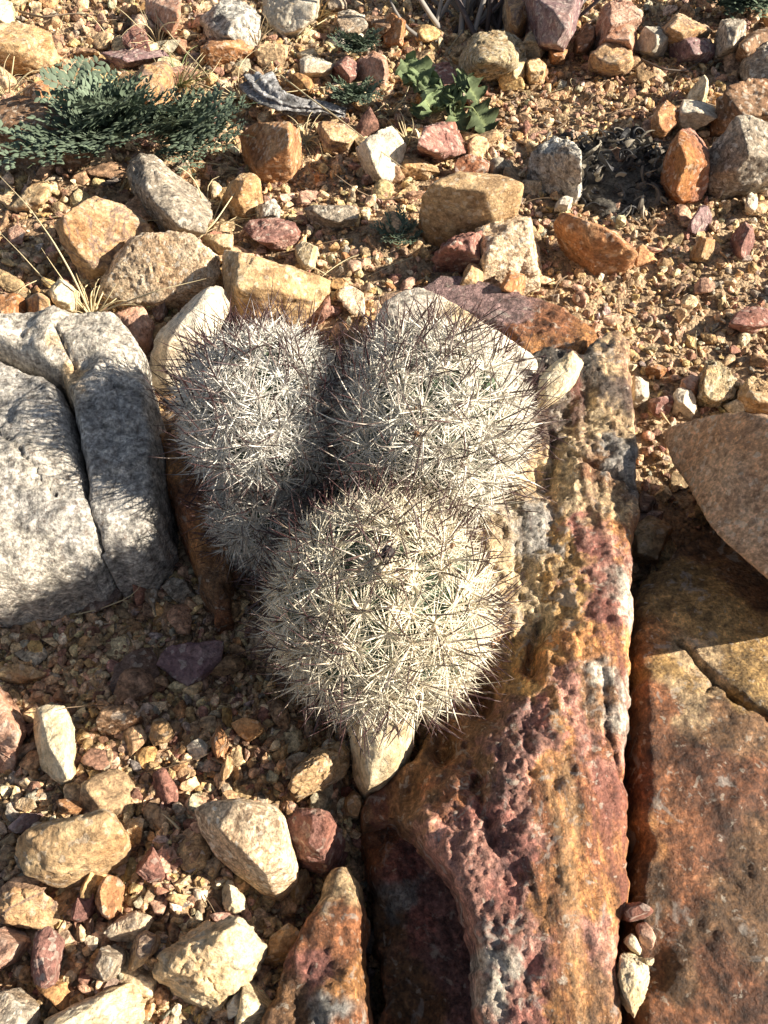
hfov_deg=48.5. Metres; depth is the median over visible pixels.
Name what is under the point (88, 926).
pebble
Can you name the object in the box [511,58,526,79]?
rock
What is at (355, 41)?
fern
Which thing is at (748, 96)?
rock
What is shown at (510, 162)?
pebble
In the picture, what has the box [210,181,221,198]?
pebble
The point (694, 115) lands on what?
rock
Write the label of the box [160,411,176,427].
pebble
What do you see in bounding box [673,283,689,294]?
pebble
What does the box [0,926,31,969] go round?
rock
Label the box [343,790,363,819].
rock
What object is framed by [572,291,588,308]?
pebble
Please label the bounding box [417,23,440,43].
pebble
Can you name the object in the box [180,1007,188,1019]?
pebble
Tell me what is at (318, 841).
rock
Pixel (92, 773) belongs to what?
pebble
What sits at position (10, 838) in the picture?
pebble
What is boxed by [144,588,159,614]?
rock
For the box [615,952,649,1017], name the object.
rock
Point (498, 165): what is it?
pebble
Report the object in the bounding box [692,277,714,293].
pebble
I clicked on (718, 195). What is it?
rock
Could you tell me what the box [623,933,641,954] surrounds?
rock
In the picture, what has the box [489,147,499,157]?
pebble
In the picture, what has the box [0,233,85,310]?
straw
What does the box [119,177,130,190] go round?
pebble
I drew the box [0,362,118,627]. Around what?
boulder
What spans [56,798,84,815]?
rock
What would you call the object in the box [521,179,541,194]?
pebble
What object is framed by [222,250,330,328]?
rock
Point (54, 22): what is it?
pebble
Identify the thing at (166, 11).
rock
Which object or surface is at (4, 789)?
pebble
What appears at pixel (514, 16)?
rock
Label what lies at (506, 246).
rock
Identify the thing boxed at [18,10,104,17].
twig
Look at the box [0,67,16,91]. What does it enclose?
pebble
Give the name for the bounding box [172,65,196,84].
rock
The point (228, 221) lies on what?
grass tuft
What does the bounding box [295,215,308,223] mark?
pebble
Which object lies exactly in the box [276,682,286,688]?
pebble
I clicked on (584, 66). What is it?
pebble
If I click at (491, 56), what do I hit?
rock
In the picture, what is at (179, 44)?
straw
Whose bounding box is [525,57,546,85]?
rock
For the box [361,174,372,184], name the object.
pebble
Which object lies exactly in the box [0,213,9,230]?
pebble
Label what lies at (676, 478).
pebble
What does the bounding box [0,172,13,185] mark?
pebble
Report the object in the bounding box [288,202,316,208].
twig
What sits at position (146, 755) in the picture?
pebble
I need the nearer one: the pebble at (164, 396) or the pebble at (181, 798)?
the pebble at (181, 798)
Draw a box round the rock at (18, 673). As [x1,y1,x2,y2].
[0,663,46,684]
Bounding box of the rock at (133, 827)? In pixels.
[122,818,143,843]
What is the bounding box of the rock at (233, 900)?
[222,880,246,914]
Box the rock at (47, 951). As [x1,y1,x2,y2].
[30,926,64,988]
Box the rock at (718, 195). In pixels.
[711,189,723,201]
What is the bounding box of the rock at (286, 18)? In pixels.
[262,0,320,37]
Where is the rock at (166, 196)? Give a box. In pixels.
[126,153,212,238]
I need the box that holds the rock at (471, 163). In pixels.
[454,154,489,172]
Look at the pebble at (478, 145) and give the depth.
0.70 m
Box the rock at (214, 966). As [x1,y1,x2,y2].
[152,915,266,1011]
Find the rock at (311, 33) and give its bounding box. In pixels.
[299,27,320,43]
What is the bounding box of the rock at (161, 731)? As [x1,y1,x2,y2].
[148,718,173,746]
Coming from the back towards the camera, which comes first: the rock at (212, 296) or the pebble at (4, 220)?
the pebble at (4, 220)
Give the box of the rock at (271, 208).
[255,199,280,218]
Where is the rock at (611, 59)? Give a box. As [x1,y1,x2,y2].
[588,42,633,77]
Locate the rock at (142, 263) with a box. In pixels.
[98,230,223,312]
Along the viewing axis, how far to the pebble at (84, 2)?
0.83 m
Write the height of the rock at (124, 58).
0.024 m
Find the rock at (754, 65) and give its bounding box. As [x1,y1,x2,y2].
[739,41,767,79]
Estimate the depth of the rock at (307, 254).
0.62 m
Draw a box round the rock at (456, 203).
[418,171,523,247]
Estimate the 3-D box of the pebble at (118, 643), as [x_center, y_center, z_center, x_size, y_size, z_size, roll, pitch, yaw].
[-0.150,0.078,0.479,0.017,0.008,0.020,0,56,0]
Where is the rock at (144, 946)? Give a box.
[127,930,160,971]
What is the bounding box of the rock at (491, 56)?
[457,30,525,85]
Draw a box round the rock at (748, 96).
[709,78,767,136]
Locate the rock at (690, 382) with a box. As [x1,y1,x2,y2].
[679,375,698,395]
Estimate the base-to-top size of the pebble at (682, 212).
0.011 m
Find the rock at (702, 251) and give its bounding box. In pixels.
[689,236,714,262]
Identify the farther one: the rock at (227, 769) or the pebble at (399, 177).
the pebble at (399, 177)
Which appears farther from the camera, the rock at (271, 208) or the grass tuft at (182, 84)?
the grass tuft at (182, 84)
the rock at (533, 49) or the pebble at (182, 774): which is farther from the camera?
the rock at (533, 49)
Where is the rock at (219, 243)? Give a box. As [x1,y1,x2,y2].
[203,234,233,253]
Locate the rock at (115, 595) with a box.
[81,587,122,613]
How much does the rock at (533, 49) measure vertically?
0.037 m
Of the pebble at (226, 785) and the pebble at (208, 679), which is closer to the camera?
the pebble at (226, 785)
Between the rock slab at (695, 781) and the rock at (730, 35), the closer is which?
the rock slab at (695, 781)
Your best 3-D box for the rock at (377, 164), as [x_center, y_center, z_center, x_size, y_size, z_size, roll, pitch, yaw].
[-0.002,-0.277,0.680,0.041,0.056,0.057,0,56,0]
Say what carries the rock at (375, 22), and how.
on the ground
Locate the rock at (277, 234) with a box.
[243,217,300,251]
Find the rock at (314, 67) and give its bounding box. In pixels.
[299,55,333,78]
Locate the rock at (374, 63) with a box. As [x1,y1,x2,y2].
[357,51,388,87]
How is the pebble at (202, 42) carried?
on the ground
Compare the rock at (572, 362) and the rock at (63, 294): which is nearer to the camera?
the rock at (572, 362)
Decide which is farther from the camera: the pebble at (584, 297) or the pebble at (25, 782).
the pebble at (584, 297)
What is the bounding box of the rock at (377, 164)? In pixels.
[356,126,406,182]
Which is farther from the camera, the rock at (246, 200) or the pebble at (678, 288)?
the rock at (246, 200)
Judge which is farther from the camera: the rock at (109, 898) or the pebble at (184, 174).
the pebble at (184, 174)
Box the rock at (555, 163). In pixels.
[527,136,582,202]
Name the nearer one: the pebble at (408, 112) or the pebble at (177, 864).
the pebble at (177, 864)
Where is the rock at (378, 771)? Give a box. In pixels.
[347,703,412,802]
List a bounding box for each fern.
[0,55,178,169]
[126,82,258,179]
[325,74,384,105]
[328,26,383,55]
[369,203,422,249]
[706,0,767,18]
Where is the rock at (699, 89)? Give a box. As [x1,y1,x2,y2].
[687,75,708,101]
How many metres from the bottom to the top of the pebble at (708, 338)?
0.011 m
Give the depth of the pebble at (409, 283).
0.61 m
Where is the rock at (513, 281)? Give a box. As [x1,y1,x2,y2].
[499,270,525,294]
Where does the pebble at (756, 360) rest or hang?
on the ground
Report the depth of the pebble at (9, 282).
0.61 m
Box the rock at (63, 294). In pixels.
[48,277,80,312]
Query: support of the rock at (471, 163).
on the ground
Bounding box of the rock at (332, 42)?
[328,32,365,52]
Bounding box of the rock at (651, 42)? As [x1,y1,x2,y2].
[634,26,668,58]
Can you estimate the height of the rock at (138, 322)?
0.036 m
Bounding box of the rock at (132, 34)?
[122,26,150,51]
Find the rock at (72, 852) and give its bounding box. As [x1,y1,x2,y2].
[15,808,130,888]
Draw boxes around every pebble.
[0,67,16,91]
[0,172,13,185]
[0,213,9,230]
[0,269,24,292]
[0,785,12,797]
[0,832,17,847]
[0,843,15,864]
[13,965,23,978]
[14,647,47,666]
[17,741,36,760]
[19,750,39,770]
[19,776,36,788]
[22,704,37,722]
[24,929,35,940]
[25,620,40,634]
[25,723,33,738]
[25,789,50,802]
[26,982,34,992]
[28,634,39,640]
[28,691,44,703]
[34,264,46,276]
[36,162,55,178]
[36,773,49,782]
[36,981,70,1010]
[40,626,49,635]
[40,1008,45,1021]
[41,276,55,287]
[42,637,58,646]
[44,15,62,29]
[44,174,57,181]
[46,777,56,790]
[47,250,63,263]
[52,35,65,45]
[53,686,69,702]
[57,919,65,932]
[59,654,66,665]
[59,929,74,945]
[64,623,76,642]
[69,644,77,657]
[72,170,91,185]
[75,47,96,57]
[76,0,88,8]
[76,673,93,686]
[76,731,89,744]
[78,966,92,984]
[79,768,134,818]
[80,748,117,770]
[80,872,106,898]
[81,622,92,631]
[83,916,93,936]
[83,956,87,967]
[88,67,118,84]
[88,165,98,179]
[88,769,99,778]
[89,653,99,660]
[92,31,115,50]
[97,12,106,24]
[103,685,110,698]
[104,634,132,659]
[109,63,118,71]
[113,732,123,739]
[114,604,130,618]
[116,942,126,949]
[119,4,137,17]
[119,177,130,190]
[119,950,157,997]
[121,857,137,882]
[123,725,147,756]
[128,602,142,617]
[128,883,144,893]
[130,760,140,771]
[132,14,166,40]
[132,584,146,606]
[134,803,142,815]
[135,783,149,792]
[137,745,156,769]
[139,711,151,726]
[139,772,152,783]
[143,802,170,833]
[143,885,156,905]
[144,726,150,734]
[145,1002,156,1020]
[146,701,167,710]
[149,761,161,771]
[149,894,169,917]
[149,921,166,933]
[152,322,166,340]
[152,767,178,805]
[154,839,170,850]
[154,984,169,1011]
[155,40,180,53]
[156,846,176,872]
[156,945,165,953]
[159,395,174,402]
[159,601,172,621]
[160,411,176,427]
[160,1002,172,1019]
[166,894,190,908]
[167,604,191,634]
[167,922,178,942]
[170,827,181,842]
[170,858,182,869]
[172,700,187,719]
[174,874,194,886]
[175,38,186,54]
[175,812,186,822]
[176,167,190,178]
[176,743,186,753]
[176,766,195,781]
[176,833,212,870]
[178,793,184,802]
[179,776,199,791]
[179,916,199,931]
[180,29,199,40]
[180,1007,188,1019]
[182,681,202,694]
[183,818,196,830]
[184,598,202,612]
[185,706,195,722]
[187,58,195,67]
[188,566,193,574]
[191,13,203,29]
[193,875,201,886]
[193,888,207,901]
[193,1013,200,1023]
[194,899,205,917]
[197,40,207,45]
[197,716,217,728]
[197,760,216,771]
[202,736,211,750]
[202,857,222,877]
[205,72,218,86]
[206,674,213,684]
[207,896,222,911]
[208,710,221,717]
[209,67,225,76]
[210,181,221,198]
[210,653,245,675]
[210,757,224,763]
[213,772,226,790]
[214,200,225,209]
[214,1006,227,1017]
[215,879,225,885]
[217,79,231,98]
[217,187,226,198]
[221,780,231,793]
[222,707,232,727]
[228,599,241,630]
[229,643,245,657]
[232,766,243,782]
[233,874,244,884]
[234,58,250,73]
[234,785,253,798]
[234,978,271,1023]
[235,624,244,639]
[244,700,253,706]
[246,894,258,908]
[247,745,261,756]
[249,66,263,74]
[256,963,270,980]
[257,111,271,122]
[257,791,267,803]
[258,896,271,911]
[260,760,275,771]
[263,183,277,187]
[263,736,279,747]
[266,770,278,784]
[267,697,289,729]
[271,743,288,762]
[272,688,286,698]
[273,728,302,752]
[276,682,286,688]
[277,963,283,976]
[279,896,297,917]
[286,752,308,776]
[292,738,306,753]
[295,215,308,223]
[296,190,318,206]
[301,908,309,919]
[304,711,316,720]
[329,242,339,251]
[330,278,344,289]
[330,291,337,301]
[337,286,364,314]
[341,787,357,797]
[342,768,352,786]
[347,260,361,273]
[351,866,362,883]
[360,282,373,302]
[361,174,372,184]
[380,291,401,304]
[392,162,403,183]
[399,277,416,290]
[406,110,414,117]
[406,182,417,190]
[414,93,421,103]
[415,723,435,749]
[416,49,434,60]
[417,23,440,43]
[461,130,477,141]
[467,99,480,105]
[467,135,488,157]
[478,129,502,143]
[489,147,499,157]
[489,157,509,175]
[498,71,524,90]
[505,159,513,167]
[518,139,537,144]
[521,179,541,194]
[522,120,530,137]
[526,140,537,152]
[541,68,547,84]
[547,90,566,99]
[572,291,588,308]
[580,63,590,73]
[590,323,601,333]
[601,313,623,325]
[609,146,627,162]
[632,55,646,70]
[634,245,655,266]
[636,68,656,85]
[641,119,653,139]
[647,246,661,253]
[651,329,660,342]
[652,66,666,77]
[654,485,671,504]
[657,257,671,266]
[668,233,683,245]
[668,471,687,488]
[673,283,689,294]
[674,204,692,221]
[680,294,697,309]
[685,333,697,347]
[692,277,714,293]
[701,333,716,343]
[721,354,735,365]
[722,399,744,412]
[724,52,740,75]
[736,378,744,383]
[750,352,767,366]
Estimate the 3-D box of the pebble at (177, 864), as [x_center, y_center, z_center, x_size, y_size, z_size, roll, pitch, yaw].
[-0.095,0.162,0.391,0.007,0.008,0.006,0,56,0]
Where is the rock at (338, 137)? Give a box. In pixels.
[317,121,357,155]
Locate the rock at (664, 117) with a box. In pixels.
[651,100,678,139]
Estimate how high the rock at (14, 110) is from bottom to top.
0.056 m
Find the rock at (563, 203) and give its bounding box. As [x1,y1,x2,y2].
[554,196,572,211]
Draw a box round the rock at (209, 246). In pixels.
[202,243,222,263]
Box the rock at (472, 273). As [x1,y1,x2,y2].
[460,263,483,285]
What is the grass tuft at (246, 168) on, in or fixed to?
on the ground
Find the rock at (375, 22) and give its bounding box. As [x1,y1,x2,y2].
[365,15,390,42]
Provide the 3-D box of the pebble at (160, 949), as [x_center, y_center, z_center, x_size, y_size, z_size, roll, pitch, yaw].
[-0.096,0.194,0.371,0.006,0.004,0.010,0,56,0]
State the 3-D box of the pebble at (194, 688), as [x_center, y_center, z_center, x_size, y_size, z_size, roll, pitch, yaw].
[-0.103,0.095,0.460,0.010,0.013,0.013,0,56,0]
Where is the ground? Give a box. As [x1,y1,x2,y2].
[0,0,767,1023]
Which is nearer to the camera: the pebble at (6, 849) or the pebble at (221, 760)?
the pebble at (6, 849)
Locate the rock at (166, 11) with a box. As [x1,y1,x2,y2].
[145,0,181,36]
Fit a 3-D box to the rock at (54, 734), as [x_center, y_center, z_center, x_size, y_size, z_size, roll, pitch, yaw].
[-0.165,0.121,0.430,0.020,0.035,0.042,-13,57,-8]
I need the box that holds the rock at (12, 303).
[0,293,26,313]
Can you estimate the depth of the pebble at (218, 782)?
0.42 m
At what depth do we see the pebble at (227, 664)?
0.46 m
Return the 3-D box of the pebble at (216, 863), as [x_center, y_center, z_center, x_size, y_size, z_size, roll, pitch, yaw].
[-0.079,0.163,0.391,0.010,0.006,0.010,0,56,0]
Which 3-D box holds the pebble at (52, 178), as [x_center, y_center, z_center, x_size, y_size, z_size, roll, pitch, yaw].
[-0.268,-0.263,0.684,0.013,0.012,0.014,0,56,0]
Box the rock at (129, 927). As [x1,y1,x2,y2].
[103,911,153,941]
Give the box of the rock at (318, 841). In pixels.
[287,808,347,876]
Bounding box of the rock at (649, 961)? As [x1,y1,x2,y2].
[643,958,653,965]
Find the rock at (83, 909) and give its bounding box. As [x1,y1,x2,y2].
[70,893,95,922]
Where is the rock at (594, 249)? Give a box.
[553,212,637,276]
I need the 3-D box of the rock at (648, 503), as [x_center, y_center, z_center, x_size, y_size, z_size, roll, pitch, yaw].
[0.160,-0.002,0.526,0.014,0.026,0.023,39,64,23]
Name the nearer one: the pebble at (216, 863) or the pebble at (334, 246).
the pebble at (216, 863)
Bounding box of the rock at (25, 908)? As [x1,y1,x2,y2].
[0,887,60,928]
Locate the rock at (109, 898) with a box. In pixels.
[95,874,124,919]
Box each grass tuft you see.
[0,55,37,96]
[41,248,139,312]
[113,2,198,68]
[121,45,221,95]
[147,168,247,227]
[187,120,299,176]
[197,52,285,122]
[246,13,279,43]
[289,0,354,32]
[289,112,321,165]
[374,87,409,117]
[383,110,418,145]
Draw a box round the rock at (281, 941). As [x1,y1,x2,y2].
[263,923,299,968]
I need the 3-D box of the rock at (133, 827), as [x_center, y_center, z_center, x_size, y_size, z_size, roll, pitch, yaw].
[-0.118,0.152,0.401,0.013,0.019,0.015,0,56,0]
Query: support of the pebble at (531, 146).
on the ground
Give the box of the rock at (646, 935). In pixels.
[635,922,655,949]
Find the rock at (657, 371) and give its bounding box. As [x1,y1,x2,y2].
[645,363,666,379]
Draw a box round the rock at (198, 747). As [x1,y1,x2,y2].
[187,738,209,760]
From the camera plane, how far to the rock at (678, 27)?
0.76 m
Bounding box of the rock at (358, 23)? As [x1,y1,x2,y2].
[337,9,367,33]
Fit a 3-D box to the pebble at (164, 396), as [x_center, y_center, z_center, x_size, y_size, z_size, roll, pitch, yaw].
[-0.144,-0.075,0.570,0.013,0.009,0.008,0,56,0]
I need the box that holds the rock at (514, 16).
[502,0,526,38]
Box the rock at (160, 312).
[152,302,167,322]
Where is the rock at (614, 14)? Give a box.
[593,0,642,49]
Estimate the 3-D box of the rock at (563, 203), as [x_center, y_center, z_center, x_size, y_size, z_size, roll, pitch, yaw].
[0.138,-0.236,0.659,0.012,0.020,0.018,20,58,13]
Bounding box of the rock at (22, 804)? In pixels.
[14,797,37,811]
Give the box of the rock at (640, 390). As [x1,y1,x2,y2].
[631,376,648,407]
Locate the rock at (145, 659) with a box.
[109,647,159,694]
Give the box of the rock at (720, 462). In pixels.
[663,412,767,578]
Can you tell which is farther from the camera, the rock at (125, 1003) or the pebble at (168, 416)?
the pebble at (168, 416)
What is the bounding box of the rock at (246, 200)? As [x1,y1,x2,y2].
[222,172,262,219]
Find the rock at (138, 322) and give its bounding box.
[115,306,154,353]
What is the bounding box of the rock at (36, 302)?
[25,292,52,312]
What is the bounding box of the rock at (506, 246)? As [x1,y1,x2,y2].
[475,216,541,292]
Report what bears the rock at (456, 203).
on the ground
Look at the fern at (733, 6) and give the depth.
0.79 m
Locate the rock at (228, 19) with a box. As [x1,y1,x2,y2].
[199,0,260,46]
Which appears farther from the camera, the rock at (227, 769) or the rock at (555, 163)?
the rock at (555, 163)
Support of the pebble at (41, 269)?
on the ground
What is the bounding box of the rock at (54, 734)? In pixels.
[33,704,75,784]
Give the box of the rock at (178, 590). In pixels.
[161,577,195,603]
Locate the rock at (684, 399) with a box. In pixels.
[672,387,695,418]
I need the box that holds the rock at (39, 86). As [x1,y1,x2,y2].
[23,80,57,102]
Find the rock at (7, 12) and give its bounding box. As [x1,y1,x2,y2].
[0,0,15,22]
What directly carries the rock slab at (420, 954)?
on the ground
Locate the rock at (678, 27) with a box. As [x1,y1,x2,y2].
[662,13,711,49]
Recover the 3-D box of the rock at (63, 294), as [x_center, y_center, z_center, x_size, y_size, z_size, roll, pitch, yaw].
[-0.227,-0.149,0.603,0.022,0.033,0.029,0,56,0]
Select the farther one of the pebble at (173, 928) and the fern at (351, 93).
the fern at (351, 93)
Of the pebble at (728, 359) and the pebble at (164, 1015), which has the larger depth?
the pebble at (728, 359)
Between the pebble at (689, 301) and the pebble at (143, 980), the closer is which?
the pebble at (143, 980)
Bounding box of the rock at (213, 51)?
[200,39,255,67]
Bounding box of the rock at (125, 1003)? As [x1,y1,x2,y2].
[44,983,145,1023]
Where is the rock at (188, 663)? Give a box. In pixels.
[156,640,223,685]
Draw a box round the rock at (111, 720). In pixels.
[96,703,143,736]
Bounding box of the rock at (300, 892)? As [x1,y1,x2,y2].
[288,869,311,904]
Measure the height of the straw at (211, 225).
0.019 m
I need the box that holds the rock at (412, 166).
[401,157,442,179]
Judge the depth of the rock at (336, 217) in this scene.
0.64 m
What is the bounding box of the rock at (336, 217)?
[303,205,359,229]
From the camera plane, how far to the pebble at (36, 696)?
0.46 m
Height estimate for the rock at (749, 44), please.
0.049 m
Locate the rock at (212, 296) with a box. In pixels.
[149,285,229,395]
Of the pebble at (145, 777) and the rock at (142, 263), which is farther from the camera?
the rock at (142, 263)
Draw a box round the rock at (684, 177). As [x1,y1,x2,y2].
[660,128,709,204]
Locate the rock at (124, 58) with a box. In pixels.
[101,49,168,68]
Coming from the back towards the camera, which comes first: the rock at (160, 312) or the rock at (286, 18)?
the rock at (286, 18)
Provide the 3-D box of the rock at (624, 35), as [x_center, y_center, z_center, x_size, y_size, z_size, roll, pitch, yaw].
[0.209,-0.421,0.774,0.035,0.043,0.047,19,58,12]
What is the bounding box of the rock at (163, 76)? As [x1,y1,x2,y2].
[128,60,174,105]
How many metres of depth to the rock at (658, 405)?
0.55 m
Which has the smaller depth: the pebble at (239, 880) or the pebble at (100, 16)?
the pebble at (239, 880)
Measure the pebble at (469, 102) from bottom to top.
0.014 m
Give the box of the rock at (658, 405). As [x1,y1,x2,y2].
[648,395,673,417]
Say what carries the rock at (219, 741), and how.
on the ground
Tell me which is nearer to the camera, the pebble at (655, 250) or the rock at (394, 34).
the pebble at (655, 250)
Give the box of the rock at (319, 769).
[287,741,350,801]
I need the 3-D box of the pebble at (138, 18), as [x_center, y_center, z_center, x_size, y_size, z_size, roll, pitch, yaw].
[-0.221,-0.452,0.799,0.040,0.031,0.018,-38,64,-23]
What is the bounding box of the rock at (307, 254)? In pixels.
[295,241,319,270]
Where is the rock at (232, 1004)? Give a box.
[226,990,240,1019]
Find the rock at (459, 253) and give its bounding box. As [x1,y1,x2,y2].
[430,231,482,273]
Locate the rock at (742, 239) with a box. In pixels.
[730,222,754,259]
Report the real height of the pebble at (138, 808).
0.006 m
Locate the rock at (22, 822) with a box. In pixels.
[8,813,43,832]
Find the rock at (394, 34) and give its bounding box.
[383,12,405,47]
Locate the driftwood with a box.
[239,71,346,117]
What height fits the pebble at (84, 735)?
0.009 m
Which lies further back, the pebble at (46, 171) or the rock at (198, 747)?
the pebble at (46, 171)
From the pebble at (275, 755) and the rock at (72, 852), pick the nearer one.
the rock at (72, 852)
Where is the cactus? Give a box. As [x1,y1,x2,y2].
[138,272,572,761]
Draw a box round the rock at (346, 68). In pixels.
[332,55,359,83]
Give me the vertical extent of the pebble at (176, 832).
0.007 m
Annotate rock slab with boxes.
[160,433,234,634]
[259,865,372,1023]
[358,330,639,1023]
[360,827,472,1023]
[370,288,537,376]
[423,276,597,354]
[615,530,767,1023]
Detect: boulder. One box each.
[0,305,178,598]
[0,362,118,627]
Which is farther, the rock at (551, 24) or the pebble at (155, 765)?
the rock at (551, 24)
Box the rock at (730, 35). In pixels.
[713,18,746,62]
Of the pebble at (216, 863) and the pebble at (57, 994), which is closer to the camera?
the pebble at (57, 994)
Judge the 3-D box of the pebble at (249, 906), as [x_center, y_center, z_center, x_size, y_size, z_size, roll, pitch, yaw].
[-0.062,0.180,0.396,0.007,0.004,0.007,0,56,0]
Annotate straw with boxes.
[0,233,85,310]
[5,182,90,311]
[100,279,202,311]
[156,16,212,82]
[170,80,371,98]
[199,193,234,238]
[280,74,407,170]
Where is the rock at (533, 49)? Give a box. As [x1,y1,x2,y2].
[523,31,544,58]
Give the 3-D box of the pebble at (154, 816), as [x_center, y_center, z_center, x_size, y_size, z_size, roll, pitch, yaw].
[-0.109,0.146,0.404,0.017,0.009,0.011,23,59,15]
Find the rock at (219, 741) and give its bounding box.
[210,726,228,758]
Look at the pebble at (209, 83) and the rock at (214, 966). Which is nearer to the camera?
the rock at (214, 966)
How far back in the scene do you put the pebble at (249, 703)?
0.45 m
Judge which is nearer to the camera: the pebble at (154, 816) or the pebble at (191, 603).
the pebble at (154, 816)
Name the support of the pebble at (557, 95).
on the ground
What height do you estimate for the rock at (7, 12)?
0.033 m
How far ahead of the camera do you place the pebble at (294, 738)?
0.43 m
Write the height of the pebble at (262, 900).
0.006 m
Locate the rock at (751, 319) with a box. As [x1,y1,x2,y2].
[728,306,767,333]
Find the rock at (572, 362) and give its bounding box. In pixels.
[537,351,583,412]
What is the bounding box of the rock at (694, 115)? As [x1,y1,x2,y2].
[675,99,717,130]
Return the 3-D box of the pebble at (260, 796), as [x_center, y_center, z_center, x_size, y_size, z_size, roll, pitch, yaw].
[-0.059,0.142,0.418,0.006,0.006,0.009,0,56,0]
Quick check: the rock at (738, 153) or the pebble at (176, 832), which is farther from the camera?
the rock at (738, 153)
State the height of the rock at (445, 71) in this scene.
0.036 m
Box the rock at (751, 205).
[744,192,757,215]
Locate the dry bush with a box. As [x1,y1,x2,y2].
[389,0,599,42]
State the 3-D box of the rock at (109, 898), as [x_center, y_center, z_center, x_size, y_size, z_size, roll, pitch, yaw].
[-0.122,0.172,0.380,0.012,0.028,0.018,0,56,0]
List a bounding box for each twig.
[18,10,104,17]
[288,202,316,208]
[641,58,704,70]
[660,412,670,424]
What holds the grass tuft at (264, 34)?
on the ground
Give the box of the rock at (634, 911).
[622,902,653,921]
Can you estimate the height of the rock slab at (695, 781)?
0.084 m
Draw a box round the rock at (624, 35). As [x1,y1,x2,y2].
[596,24,637,52]
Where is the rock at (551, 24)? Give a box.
[522,0,583,51]
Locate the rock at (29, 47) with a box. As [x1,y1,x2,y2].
[0,21,59,75]
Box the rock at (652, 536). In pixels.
[631,515,672,567]
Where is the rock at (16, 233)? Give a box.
[8,225,25,245]
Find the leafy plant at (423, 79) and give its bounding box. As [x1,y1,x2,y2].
[395,50,499,133]
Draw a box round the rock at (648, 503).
[638,491,658,512]
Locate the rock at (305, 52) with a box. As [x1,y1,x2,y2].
[296,48,316,58]
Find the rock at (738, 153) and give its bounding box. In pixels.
[705,114,767,199]
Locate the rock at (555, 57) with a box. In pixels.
[547,43,569,64]
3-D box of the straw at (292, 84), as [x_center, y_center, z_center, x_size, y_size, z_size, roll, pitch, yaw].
[-0.040,-0.322,0.699,0.006,0.025,0.205,-28,60,-17]
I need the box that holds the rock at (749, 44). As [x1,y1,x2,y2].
[735,27,767,62]
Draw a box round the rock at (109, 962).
[90,944,126,981]
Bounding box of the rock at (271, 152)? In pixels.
[239,121,301,184]
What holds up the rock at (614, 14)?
on the ground
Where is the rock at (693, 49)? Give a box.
[669,37,714,63]
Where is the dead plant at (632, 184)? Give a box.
[539,126,708,223]
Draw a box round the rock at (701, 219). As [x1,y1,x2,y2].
[687,205,711,235]
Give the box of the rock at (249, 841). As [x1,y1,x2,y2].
[194,798,298,901]
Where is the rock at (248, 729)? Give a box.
[231,717,264,741]
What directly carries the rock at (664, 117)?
on the ground
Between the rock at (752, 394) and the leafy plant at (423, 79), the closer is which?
the rock at (752, 394)
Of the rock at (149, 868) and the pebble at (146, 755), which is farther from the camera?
the pebble at (146, 755)
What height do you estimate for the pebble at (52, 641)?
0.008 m
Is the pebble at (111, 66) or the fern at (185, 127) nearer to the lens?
the fern at (185, 127)
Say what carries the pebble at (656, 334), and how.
on the ground
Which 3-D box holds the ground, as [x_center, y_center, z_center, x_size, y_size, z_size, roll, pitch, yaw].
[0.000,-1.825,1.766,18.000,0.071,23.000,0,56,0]
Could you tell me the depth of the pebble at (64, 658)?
0.47 m
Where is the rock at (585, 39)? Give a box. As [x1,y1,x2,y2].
[572,23,596,57]
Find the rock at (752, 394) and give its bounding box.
[735,376,767,413]
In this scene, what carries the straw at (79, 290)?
on the grass tuft at (92, 303)
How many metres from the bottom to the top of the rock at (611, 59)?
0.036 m
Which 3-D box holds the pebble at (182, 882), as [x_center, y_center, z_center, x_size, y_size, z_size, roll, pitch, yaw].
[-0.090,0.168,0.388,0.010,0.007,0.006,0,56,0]
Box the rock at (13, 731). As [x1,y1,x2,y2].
[0,687,26,772]
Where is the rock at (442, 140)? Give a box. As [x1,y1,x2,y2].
[417,121,465,160]
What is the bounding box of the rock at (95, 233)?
[54,196,154,280]
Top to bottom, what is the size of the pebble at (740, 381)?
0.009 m
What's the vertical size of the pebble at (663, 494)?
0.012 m
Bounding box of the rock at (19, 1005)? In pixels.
[0,987,40,1023]
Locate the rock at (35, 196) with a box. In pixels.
[7,181,52,213]
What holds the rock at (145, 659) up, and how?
on the ground
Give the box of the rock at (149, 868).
[136,846,164,882]
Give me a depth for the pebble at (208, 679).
0.46 m
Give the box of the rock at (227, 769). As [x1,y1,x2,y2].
[220,755,235,780]
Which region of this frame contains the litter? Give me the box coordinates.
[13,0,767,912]
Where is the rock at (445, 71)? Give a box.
[433,62,456,87]
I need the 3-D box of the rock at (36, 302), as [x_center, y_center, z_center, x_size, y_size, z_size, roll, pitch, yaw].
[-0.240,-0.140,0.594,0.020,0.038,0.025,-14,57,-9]
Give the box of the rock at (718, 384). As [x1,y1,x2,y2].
[695,359,740,407]

